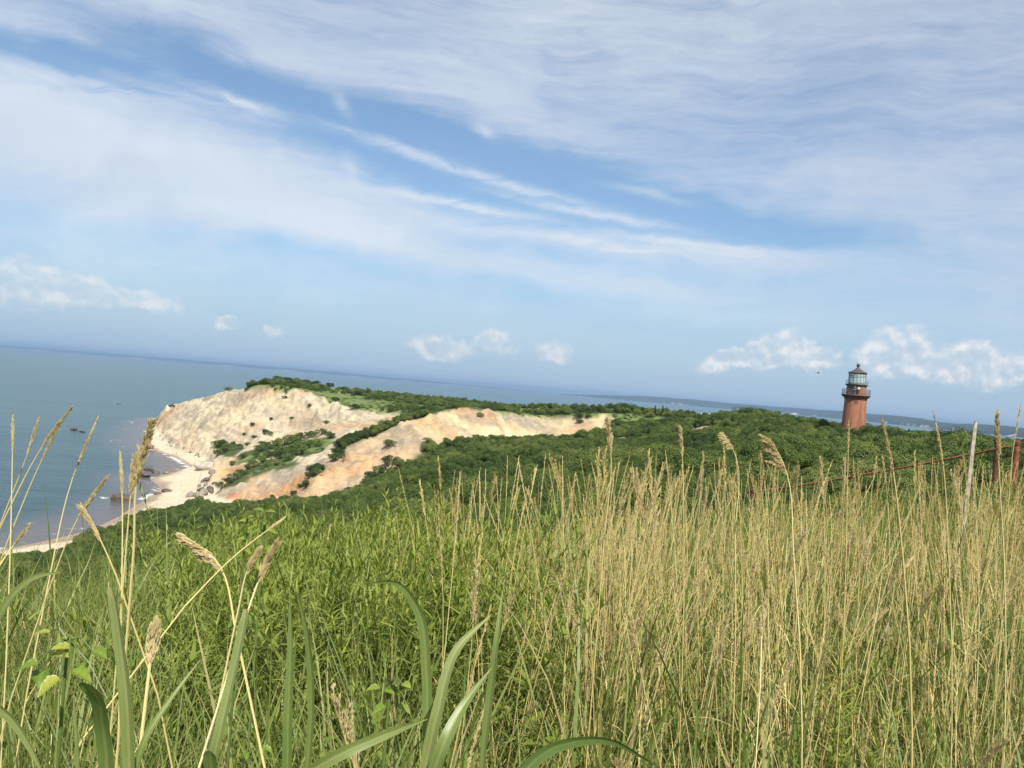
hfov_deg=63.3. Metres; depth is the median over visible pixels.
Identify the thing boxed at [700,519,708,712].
grass stalk
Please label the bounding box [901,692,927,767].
grass stalk
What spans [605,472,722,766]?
grass stalk
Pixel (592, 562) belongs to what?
grass stalk
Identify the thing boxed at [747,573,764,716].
grass stalk
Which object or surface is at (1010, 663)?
grass stalk
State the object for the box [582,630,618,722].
grass stalk
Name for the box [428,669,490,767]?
broad grass
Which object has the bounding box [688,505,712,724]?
grass stalk
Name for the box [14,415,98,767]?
grass stalk
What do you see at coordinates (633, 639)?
grass stalk
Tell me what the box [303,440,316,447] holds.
bush
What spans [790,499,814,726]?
grass stalk
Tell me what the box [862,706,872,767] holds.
grass stalk
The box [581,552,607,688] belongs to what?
grass stalk
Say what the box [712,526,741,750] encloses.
grass stalk
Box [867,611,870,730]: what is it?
grass stalk
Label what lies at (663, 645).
grass stalk
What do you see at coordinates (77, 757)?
broad grass
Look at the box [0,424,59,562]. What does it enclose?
grass stalk
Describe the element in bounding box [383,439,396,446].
bush
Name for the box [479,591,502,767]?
broad grass
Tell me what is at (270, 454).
bush
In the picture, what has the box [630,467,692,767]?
grass stalk
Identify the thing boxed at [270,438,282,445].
bush
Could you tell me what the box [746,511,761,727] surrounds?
grass stalk
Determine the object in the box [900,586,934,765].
grass stalk
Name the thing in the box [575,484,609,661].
grass stalk
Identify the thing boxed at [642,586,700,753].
grass stalk
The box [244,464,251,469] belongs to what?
bush
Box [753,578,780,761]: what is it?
grass stalk
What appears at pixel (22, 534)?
grass stalk
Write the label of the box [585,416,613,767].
grass stalk
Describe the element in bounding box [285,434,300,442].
bush
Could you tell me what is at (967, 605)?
grass stalk
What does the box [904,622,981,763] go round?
grass stalk
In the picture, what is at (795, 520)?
dry grass
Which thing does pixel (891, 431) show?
tree
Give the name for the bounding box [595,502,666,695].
grass stalk
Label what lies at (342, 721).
grass stalk
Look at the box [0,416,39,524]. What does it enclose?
grass stalk
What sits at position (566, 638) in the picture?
grass stalk
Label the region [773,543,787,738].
grass stalk
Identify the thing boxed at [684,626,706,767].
grass stalk
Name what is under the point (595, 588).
grass stalk
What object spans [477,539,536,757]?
grass stalk
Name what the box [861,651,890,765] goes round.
grass stalk
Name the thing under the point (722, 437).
grass stalk
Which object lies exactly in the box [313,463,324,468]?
bush
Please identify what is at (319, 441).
bush
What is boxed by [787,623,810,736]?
grass stalk
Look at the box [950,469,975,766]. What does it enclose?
grass stalk
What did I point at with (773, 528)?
grass stalk
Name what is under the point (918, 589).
grass stalk
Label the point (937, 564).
grass stalk
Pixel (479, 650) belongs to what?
grass stalk
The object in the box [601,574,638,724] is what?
grass stalk
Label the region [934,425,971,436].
tree
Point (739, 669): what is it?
grass stalk
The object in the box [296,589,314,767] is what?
broad grass
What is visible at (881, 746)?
grass stalk
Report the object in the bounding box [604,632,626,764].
grass stalk
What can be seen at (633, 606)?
grass stalk
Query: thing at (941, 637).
grass stalk
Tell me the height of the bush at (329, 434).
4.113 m
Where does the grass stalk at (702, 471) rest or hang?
on the ground at (198, 424)
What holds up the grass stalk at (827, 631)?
on the ground at (198, 424)
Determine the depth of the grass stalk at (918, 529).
3.48 m
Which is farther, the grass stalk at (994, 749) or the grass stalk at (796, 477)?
the grass stalk at (796, 477)
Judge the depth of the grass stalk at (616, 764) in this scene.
1.95 m
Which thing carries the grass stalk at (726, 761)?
on the ground at (198, 424)
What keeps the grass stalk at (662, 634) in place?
on the ground at (198, 424)
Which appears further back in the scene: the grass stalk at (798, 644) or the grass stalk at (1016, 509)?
the grass stalk at (798, 644)
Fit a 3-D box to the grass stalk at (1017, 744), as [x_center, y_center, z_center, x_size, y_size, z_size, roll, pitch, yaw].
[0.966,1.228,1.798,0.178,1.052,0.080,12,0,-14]
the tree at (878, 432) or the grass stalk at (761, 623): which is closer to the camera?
the grass stalk at (761, 623)
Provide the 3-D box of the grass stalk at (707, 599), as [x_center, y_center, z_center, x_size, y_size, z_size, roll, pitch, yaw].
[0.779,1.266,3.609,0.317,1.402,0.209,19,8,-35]
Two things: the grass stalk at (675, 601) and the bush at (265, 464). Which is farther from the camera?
the bush at (265, 464)
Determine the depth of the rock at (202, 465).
351.64 m
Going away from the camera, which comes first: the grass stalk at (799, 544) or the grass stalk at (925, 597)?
the grass stalk at (799, 544)
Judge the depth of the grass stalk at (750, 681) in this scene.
3.49 m
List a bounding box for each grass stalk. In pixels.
[0,405,73,528]
[0,414,14,767]
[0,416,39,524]
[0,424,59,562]
[0,474,109,741]
[0,523,32,564]
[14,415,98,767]
[67,516,285,767]
[76,502,172,767]
[110,458,135,733]
[115,416,158,767]
[117,450,123,735]
[139,613,161,767]
[174,532,265,767]
[198,537,280,767]
[208,545,262,750]
[331,683,359,767]
[437,515,442,740]
[442,472,460,669]
[450,604,490,767]
[451,506,531,767]
[458,557,493,767]
[467,703,484,767]
[471,591,478,767]
[473,589,516,767]
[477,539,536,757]
[483,495,580,723]
[493,612,533,766]
[500,572,566,767]
[505,701,537,767]
[506,509,556,720]
[514,565,566,758]
[518,460,560,760]
[531,453,561,700]
[548,588,568,727]
[549,542,582,701]
[556,575,584,767]
[561,542,581,760]
[563,592,569,752]
[565,629,608,696]
[567,605,583,691]
[568,479,611,713]
[569,585,576,676]
[569,600,604,736]
[570,590,611,737]
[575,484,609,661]
[578,470,631,767]
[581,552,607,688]
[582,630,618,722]
[583,495,614,765]
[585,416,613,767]
[585,583,647,760]
[588,524,604,678]
[588,530,608,760]
[589,475,658,762]
[591,573,609,736]
[592,545,662,734]
[592,548,600,660]
[593,457,651,723]
[593,463,662,730]
[595,499,650,757]
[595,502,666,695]
[595,549,635,735]
[598,565,650,715]
[598,626,609,715]
[599,470,614,686]
[599,496,653,712]
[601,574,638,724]
[602,601,646,745]
[604,524,673,728]
[604,589,645,732]
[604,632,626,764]
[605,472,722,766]
[605,508,660,766]
[608,507,613,641]
[609,502,625,697]
[610,533,622,765]
[610,613,637,762]
[610,755,631,767]
[614,512,633,648]
[615,616,652,762]
[619,557,643,729]
[621,510,630,673]
[622,502,650,712]
[625,604,660,767]
[628,495,652,652]
[628,495,700,743]
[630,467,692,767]
[631,466,701,715]
[631,531,665,751]
[633,582,711,745]
[633,639,666,744]
[635,468,647,688]
[635,579,690,704]
[636,481,710,760]
[637,559,712,738]
[640,487,673,649]
[642,531,700,760]
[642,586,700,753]
[647,572,685,682]
[648,515,720,742]
[652,611,697,714]
[654,530,699,698]
[655,517,726,729]
[655,520,674,753]
[659,500,751,714]
[662,618,688,751]
[666,611,695,739]
[667,568,724,730]
[671,582,679,766]
[671,626,749,748]
[674,542,707,707]
[678,425,683,767]
[680,552,749,759]
[683,652,714,760]
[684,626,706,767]
[687,490,740,708]
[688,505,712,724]
[689,451,704,749]
[691,568,706,687]
[693,630,718,762]
[698,470,725,739]
[698,574,747,730]
[698,578,739,767]
[698,638,737,703]
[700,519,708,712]
[701,613,765,740]
[704,451,742,612]
[704,509,766,698]
[704,598,732,767]
[708,540,761,767]
[710,535,736,751]
[711,612,719,767]
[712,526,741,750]
[715,486,746,709]
[716,741,729,767]
[718,432,738,767]
[721,498,724,751]
[721,525,730,747]
[724,645,739,767]
[727,615,744,748]
[735,631,760,756]
[736,469,788,737]
[739,552,756,767]
[739,606,760,738]
[741,544,757,752]
[744,530,773,749]
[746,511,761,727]
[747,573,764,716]
[748,507,800,713]
[749,618,764,763]
[752,530,781,742]
[752,655,794,767]
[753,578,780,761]
[755,579,794,767]
[755,584,769,767]
[756,591,765,767]
[759,433,802,767]
[760,581,770,761]
[764,528,805,759]
[765,574,800,759]
[770,516,784,754]
[770,571,780,767]
[771,470,827,765]
[772,573,790,721]
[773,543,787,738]
[775,476,802,766]
[777,592,788,767]
[781,621,799,727]
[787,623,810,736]
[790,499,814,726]
[790,572,847,760]
[792,600,816,747]
[793,462,829,679]
[795,577,854,765]
[795,655,827,756]
[796,535,803,684]
[797,495,826,711]
[798,520,822,723]
[802,456,825,752]
[804,605,889,743]
[805,637,821,766]
[806,537,871,767]
[807,644,827,740]
[808,505,912,767]
[811,510,839,733]
[811,555,914,744]
[812,607,817,753]
[813,533,856,674]
[815,587,833,726]
[817,481,921,753]
[817,528,863,766]
[817,533,886,765]
[818,594,841,713]
[822,527,906,764]
[822,631,842,766]
[825,488,849,738]
[825,547,901,759]
[827,453,846,705]
[832,654,879,752]
[834,496,867,718]
[834,508,884,703]
[834,592,852,758]
[835,460,858,750]
[835,619,889,766]
[836,421,849,767]
[848,625,891,767]
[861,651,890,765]
[862,495,925,766]
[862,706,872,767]
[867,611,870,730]
[873,568,892,731]
[876,703,883,767]
[880,414,912,767]
[881,617,904,749]
[882,668,893,737]
[883,563,905,763]
[886,608,914,765]
[891,587,933,766]
[892,539,958,767]
[899,541,928,755]
[900,493,924,762]
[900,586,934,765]
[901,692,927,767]
[904,466,928,766]
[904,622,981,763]
[905,470,991,764]
[908,614,963,742]
[909,587,954,758]
[912,567,931,709]
[915,580,1023,734]
[917,522,925,756]
[917,583,940,742]
[919,507,955,767]
[920,605,952,763]
[921,580,947,748]
[924,538,944,763]
[926,500,982,758]
[929,638,978,767]
[931,581,997,761]
[933,411,951,767]
[933,463,961,752]
[936,585,957,765]
[938,638,979,752]
[938,663,1019,767]
[939,555,954,765]
[940,529,950,748]
[942,609,944,725]
[942,637,981,760]
[945,519,998,748]
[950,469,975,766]
[951,526,1023,762]
[957,554,970,762]
[960,552,988,766]
[964,482,1017,767]
[965,472,977,766]
[965,483,1019,765]
[966,586,1023,756]
[967,567,1017,764]
[971,452,1022,765]
[972,559,1023,735]
[978,733,1010,767]
[979,591,1023,764]
[990,405,1020,767]
[994,409,1005,767]
[994,502,1020,760]
[994,564,1010,763]
[994,664,1018,767]
[996,582,1023,767]
[996,659,1015,744]
[1001,590,1015,767]
[1006,599,1023,736]
[1007,728,1023,767]
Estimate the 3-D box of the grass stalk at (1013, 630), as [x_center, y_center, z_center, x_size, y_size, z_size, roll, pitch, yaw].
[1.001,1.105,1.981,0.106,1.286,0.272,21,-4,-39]
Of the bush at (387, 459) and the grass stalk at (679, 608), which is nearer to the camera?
the grass stalk at (679, 608)
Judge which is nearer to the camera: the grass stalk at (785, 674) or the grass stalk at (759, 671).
the grass stalk at (785, 674)
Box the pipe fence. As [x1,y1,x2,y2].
[749,438,1020,507]
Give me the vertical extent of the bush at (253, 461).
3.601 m
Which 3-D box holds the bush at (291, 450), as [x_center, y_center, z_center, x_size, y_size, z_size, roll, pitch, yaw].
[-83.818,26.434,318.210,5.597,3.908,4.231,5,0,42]
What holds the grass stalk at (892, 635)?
on the ground at (198, 424)
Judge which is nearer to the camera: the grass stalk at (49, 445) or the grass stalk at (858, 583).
the grass stalk at (49, 445)
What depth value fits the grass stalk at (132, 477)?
1.40 m
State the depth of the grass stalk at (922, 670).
3.46 m
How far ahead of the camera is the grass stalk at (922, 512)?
3.24 m
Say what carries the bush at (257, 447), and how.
on the ground at (198, 424)
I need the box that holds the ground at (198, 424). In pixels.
[0,384,866,767]
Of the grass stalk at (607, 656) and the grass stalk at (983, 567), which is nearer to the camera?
the grass stalk at (983, 567)
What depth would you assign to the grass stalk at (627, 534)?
3.92 m
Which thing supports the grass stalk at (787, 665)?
on the ground at (198, 424)
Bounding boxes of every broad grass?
[0,572,60,619]
[0,705,40,767]
[73,692,79,767]
[79,682,113,767]
[108,587,134,767]
[135,660,199,767]
[203,751,217,767]
[209,609,247,761]
[282,587,292,767]
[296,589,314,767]
[307,719,426,767]
[367,580,431,749]
[419,614,491,767]
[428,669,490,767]
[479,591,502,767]
[520,737,659,767]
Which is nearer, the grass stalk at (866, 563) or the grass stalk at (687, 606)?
the grass stalk at (866, 563)
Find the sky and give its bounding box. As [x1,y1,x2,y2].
[0,0,1023,427]
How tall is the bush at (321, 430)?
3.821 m
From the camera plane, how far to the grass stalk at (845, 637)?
3.54 m
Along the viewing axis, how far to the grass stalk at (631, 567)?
3.87 m
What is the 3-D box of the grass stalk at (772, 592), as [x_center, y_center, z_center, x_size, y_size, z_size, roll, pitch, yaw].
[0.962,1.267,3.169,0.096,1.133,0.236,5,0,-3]
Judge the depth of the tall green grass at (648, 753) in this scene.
3.41 m
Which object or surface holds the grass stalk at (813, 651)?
on the ground at (198, 424)
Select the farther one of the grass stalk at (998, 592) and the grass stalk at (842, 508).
the grass stalk at (842, 508)
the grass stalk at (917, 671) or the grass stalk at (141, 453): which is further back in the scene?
the grass stalk at (917, 671)
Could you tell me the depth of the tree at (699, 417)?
267.20 m
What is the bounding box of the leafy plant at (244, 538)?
[226,511,254,767]
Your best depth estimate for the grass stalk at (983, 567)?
3.09 m
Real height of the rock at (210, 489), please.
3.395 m
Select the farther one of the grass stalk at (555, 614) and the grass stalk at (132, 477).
the grass stalk at (555, 614)
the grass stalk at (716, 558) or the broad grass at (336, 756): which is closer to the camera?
the broad grass at (336, 756)
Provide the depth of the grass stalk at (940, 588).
3.33 m
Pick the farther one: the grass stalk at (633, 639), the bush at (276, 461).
the bush at (276, 461)
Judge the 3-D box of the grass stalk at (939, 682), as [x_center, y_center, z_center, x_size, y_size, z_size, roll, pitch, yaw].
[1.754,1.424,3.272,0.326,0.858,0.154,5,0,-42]
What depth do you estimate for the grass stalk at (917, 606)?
3.45 m
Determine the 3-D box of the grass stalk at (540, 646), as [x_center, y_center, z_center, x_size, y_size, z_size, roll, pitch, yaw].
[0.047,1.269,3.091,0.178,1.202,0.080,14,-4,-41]
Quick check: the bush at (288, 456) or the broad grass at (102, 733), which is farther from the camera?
the bush at (288, 456)
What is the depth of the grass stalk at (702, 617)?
3.85 m
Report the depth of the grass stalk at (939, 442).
1.90 m
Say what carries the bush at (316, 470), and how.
on the ground at (198, 424)
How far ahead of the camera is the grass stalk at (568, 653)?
3.66 m
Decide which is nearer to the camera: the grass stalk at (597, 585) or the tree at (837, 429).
the grass stalk at (597, 585)
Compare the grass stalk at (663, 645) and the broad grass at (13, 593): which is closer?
the broad grass at (13, 593)
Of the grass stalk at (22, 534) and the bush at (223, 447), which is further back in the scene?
the bush at (223, 447)
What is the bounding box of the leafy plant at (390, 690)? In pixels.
[366,675,419,767]
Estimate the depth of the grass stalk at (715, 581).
3.60 m
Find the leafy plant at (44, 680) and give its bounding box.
[16,627,112,767]
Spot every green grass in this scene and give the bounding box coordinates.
[0,468,1023,767]
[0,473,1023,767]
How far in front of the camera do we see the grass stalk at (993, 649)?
2.95 m
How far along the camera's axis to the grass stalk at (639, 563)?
4.03 m
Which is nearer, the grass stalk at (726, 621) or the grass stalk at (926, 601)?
the grass stalk at (726, 621)
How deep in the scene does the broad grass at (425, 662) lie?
0.90 m
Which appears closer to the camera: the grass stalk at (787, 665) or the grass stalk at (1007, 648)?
the grass stalk at (787, 665)
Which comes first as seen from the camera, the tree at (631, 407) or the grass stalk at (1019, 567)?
the grass stalk at (1019, 567)
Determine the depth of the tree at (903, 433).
149.28 m
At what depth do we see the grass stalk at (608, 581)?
3.50 m
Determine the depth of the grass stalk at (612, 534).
4.10 m
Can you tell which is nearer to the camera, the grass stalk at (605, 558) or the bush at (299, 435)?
the grass stalk at (605, 558)
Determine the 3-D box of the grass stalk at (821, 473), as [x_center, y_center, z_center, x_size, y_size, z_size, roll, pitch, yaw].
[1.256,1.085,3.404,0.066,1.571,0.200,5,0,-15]
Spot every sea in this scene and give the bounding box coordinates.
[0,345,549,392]
[0,347,1023,548]
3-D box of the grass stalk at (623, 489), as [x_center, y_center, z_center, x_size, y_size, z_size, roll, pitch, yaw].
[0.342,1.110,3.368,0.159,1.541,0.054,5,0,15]
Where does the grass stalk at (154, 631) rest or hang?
on the ground at (198, 424)
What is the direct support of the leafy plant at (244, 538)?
on the ground at (198, 424)
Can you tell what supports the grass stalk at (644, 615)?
on the ground at (198, 424)
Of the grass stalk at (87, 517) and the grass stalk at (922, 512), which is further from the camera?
the grass stalk at (922, 512)
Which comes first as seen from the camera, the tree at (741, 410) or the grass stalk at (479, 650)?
the grass stalk at (479, 650)
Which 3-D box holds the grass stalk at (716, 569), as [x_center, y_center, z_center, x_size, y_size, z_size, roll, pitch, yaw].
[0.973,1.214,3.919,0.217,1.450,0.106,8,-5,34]
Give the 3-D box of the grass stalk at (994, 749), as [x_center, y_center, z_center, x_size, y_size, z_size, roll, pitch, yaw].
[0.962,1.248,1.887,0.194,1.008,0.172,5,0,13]
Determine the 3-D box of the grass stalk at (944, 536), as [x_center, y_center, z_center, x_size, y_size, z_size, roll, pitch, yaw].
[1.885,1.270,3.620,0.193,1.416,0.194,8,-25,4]
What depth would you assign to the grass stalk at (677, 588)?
3.75 m
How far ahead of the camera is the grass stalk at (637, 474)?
4.08 m
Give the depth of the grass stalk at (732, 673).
3.46 m
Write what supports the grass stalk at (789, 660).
on the ground at (198, 424)
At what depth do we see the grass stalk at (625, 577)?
3.89 m
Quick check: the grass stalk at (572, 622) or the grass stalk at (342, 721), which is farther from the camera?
the grass stalk at (572, 622)
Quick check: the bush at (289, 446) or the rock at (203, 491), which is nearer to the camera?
the rock at (203, 491)
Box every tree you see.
[604,403,615,408]
[614,402,629,407]
[624,403,637,412]
[694,415,703,422]
[730,406,766,412]
[834,426,847,431]
[850,429,865,435]
[860,425,878,432]
[866,425,888,434]
[880,428,898,437]
[895,431,909,435]
[927,428,958,435]
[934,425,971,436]
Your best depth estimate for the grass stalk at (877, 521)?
3.86 m
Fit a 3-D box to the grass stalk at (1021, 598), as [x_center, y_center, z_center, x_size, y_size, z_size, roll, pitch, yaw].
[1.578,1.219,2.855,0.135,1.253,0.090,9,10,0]
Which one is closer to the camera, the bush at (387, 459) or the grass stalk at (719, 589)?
the grass stalk at (719, 589)
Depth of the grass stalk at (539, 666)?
2.96 m
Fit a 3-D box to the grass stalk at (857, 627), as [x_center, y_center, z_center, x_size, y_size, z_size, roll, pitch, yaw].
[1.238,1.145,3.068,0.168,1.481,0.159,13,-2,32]
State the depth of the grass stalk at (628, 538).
4.00 m
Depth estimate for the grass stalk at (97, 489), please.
1.50 m
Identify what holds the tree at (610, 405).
on the ground at (198, 424)
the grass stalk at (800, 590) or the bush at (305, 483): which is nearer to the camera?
the grass stalk at (800, 590)
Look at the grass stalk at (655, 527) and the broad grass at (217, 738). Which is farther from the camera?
the grass stalk at (655, 527)
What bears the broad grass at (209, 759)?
on the ground at (198, 424)
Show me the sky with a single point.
(725, 201)
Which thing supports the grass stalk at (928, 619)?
on the ground at (198, 424)
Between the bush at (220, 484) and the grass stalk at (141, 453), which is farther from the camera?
the bush at (220, 484)
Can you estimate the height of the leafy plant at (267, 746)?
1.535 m
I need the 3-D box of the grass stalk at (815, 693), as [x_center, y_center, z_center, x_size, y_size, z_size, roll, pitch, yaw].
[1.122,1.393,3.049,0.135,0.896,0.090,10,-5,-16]
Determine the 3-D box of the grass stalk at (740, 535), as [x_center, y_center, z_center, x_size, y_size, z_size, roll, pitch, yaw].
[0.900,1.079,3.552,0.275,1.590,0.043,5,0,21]
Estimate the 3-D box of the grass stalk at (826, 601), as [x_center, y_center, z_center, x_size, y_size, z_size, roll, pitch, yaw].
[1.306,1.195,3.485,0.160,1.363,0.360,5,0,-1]
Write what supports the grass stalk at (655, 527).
on the ground at (198, 424)
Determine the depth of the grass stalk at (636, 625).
3.11 m
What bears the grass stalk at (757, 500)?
on the ground at (198, 424)
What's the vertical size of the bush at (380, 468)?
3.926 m
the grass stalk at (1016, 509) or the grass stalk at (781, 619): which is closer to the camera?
the grass stalk at (1016, 509)
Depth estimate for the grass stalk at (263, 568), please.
1.24 m
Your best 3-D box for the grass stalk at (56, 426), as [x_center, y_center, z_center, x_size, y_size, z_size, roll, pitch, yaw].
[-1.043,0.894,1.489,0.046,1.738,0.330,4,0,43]
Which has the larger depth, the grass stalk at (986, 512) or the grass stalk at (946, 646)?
the grass stalk at (946, 646)
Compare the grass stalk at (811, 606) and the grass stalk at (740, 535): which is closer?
the grass stalk at (811, 606)
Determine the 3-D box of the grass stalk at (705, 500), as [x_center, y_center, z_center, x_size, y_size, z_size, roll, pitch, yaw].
[0.608,1.131,3.349,0.096,1.534,0.387,18,1,13]
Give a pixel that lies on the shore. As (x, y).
(926, 423)
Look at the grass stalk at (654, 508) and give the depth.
3.12 m
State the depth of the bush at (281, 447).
332.54 m
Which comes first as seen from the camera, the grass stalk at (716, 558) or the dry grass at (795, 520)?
the grass stalk at (716, 558)
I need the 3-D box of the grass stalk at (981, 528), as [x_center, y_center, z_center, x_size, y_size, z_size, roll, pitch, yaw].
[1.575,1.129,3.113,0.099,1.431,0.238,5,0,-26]
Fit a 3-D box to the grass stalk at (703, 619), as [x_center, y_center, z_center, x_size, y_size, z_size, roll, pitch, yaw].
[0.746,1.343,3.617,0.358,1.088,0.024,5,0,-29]
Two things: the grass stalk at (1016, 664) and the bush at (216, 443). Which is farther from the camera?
the bush at (216, 443)
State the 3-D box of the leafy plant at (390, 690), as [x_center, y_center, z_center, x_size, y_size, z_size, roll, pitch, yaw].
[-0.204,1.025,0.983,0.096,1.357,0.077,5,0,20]
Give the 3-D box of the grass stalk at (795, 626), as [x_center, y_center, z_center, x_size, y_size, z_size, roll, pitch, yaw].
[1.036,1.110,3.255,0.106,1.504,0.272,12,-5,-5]
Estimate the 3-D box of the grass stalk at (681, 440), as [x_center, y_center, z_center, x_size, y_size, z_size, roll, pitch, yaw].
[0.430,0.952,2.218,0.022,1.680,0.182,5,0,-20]
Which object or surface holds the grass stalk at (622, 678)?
on the ground at (198, 424)
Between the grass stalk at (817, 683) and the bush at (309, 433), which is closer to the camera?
the grass stalk at (817, 683)
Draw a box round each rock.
[110,493,132,500]
[141,473,150,476]
[143,466,153,470]
[161,488,171,492]
[186,491,193,497]
[194,461,212,470]
[199,488,207,494]
[206,486,213,493]
[208,469,214,474]
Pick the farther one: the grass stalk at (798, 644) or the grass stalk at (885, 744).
the grass stalk at (798, 644)
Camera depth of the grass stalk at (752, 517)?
3.60 m
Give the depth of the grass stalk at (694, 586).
2.81 m
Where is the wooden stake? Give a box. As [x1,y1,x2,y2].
[961,421,976,540]
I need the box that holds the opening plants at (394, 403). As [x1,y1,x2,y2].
[1,389,669,592]
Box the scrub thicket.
[0,377,1023,595]
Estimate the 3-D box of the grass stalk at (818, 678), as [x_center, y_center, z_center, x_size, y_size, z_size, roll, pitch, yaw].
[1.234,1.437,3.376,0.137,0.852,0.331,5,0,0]
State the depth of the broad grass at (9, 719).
0.80 m
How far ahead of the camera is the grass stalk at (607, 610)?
3.46 m
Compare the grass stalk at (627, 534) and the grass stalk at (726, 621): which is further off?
the grass stalk at (627, 534)
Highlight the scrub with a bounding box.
[0,480,1023,609]
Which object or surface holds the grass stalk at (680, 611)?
on the ground at (198, 424)
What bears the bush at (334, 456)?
on the ground at (198, 424)
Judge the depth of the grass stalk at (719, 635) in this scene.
3.72 m
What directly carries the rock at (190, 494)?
on the ground at (198, 424)
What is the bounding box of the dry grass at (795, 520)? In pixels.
[9,446,1023,746]
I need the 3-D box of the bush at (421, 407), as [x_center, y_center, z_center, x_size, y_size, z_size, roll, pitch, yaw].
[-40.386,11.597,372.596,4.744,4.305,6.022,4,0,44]
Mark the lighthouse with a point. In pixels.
(854, 408)
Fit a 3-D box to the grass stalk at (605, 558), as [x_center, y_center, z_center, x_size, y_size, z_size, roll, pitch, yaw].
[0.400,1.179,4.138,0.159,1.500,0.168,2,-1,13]
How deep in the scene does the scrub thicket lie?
122.49 m
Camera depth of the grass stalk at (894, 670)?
3.50 m
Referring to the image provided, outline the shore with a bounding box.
[560,394,1023,437]
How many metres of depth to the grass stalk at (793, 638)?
2.89 m
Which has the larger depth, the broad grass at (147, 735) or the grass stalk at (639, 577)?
the grass stalk at (639, 577)
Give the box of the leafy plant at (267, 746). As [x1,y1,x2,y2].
[236,504,275,767]
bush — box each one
[210,440,220,447]
[213,449,224,455]
[215,481,228,489]
[218,439,228,444]
[219,444,228,452]
[221,443,235,450]
[221,477,234,483]
[227,472,241,479]
[233,443,243,448]
[235,469,247,475]
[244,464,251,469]
[247,459,261,466]
[252,451,260,457]
[254,445,263,451]
[257,455,265,462]
[259,442,275,450]
[259,462,271,467]
[263,451,277,459]
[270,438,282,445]
[271,459,281,464]
[273,445,286,450]
[273,449,286,458]
[278,436,291,445]
[280,453,295,460]
[284,444,298,448]
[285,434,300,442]
[286,448,297,454]
[293,440,304,448]
[295,432,308,439]
[297,446,306,453]
[301,480,309,488]
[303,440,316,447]
[304,430,318,437]
[305,464,315,471]
[305,471,314,478]
[311,468,322,475]
[313,439,323,445]
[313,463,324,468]
[314,428,326,434]
[323,431,335,438]
[327,452,344,461]
[330,448,345,454]
[348,404,359,409]
[364,471,379,477]
[372,465,386,473]
[380,455,400,466]
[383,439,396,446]
[416,405,426,409]
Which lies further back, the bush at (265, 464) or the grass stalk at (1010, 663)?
the bush at (265, 464)
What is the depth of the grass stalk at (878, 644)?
3.05 m
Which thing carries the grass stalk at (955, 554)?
on the ground at (198, 424)
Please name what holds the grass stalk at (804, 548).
on the ground at (198, 424)
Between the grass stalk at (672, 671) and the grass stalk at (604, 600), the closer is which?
the grass stalk at (672, 671)
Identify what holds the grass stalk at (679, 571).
on the ground at (198, 424)
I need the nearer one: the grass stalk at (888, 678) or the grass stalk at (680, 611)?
the grass stalk at (888, 678)
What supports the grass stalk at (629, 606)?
on the ground at (198, 424)
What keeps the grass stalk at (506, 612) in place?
on the ground at (198, 424)
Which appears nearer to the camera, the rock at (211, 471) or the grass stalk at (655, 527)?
the grass stalk at (655, 527)
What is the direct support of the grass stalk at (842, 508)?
on the ground at (198, 424)
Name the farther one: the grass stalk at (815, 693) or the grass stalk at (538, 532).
the grass stalk at (538, 532)
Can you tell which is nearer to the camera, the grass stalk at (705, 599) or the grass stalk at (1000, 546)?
the grass stalk at (1000, 546)
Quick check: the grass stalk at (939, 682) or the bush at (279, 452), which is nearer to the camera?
the grass stalk at (939, 682)
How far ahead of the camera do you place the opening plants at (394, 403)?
319.09 m
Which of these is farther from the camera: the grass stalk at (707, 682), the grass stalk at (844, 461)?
the grass stalk at (844, 461)
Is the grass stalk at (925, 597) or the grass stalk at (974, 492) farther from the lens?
the grass stalk at (925, 597)
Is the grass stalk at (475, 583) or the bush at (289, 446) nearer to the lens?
the grass stalk at (475, 583)
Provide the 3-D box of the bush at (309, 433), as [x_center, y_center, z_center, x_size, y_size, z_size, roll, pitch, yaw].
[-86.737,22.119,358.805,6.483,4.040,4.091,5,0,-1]
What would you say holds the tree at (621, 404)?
on the ground at (198, 424)
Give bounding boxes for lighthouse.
[841,364,870,429]
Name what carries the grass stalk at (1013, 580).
on the ground at (198, 424)
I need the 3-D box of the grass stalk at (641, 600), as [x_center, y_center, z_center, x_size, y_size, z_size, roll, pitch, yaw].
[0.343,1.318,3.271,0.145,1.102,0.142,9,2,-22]
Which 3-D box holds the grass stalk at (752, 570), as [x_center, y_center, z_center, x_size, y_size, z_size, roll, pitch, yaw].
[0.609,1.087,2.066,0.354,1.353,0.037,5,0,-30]
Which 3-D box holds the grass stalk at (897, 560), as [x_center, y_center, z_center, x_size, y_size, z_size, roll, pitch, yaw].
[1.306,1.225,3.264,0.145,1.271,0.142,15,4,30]
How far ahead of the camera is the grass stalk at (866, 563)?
3.05 m
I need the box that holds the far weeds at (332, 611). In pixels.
[0,472,1023,767]
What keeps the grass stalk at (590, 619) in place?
on the ground at (198, 424)
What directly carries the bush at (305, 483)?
on the ground at (198, 424)
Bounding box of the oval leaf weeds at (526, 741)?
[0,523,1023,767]
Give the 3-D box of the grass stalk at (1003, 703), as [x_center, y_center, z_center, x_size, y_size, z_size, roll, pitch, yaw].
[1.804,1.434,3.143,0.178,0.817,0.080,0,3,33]

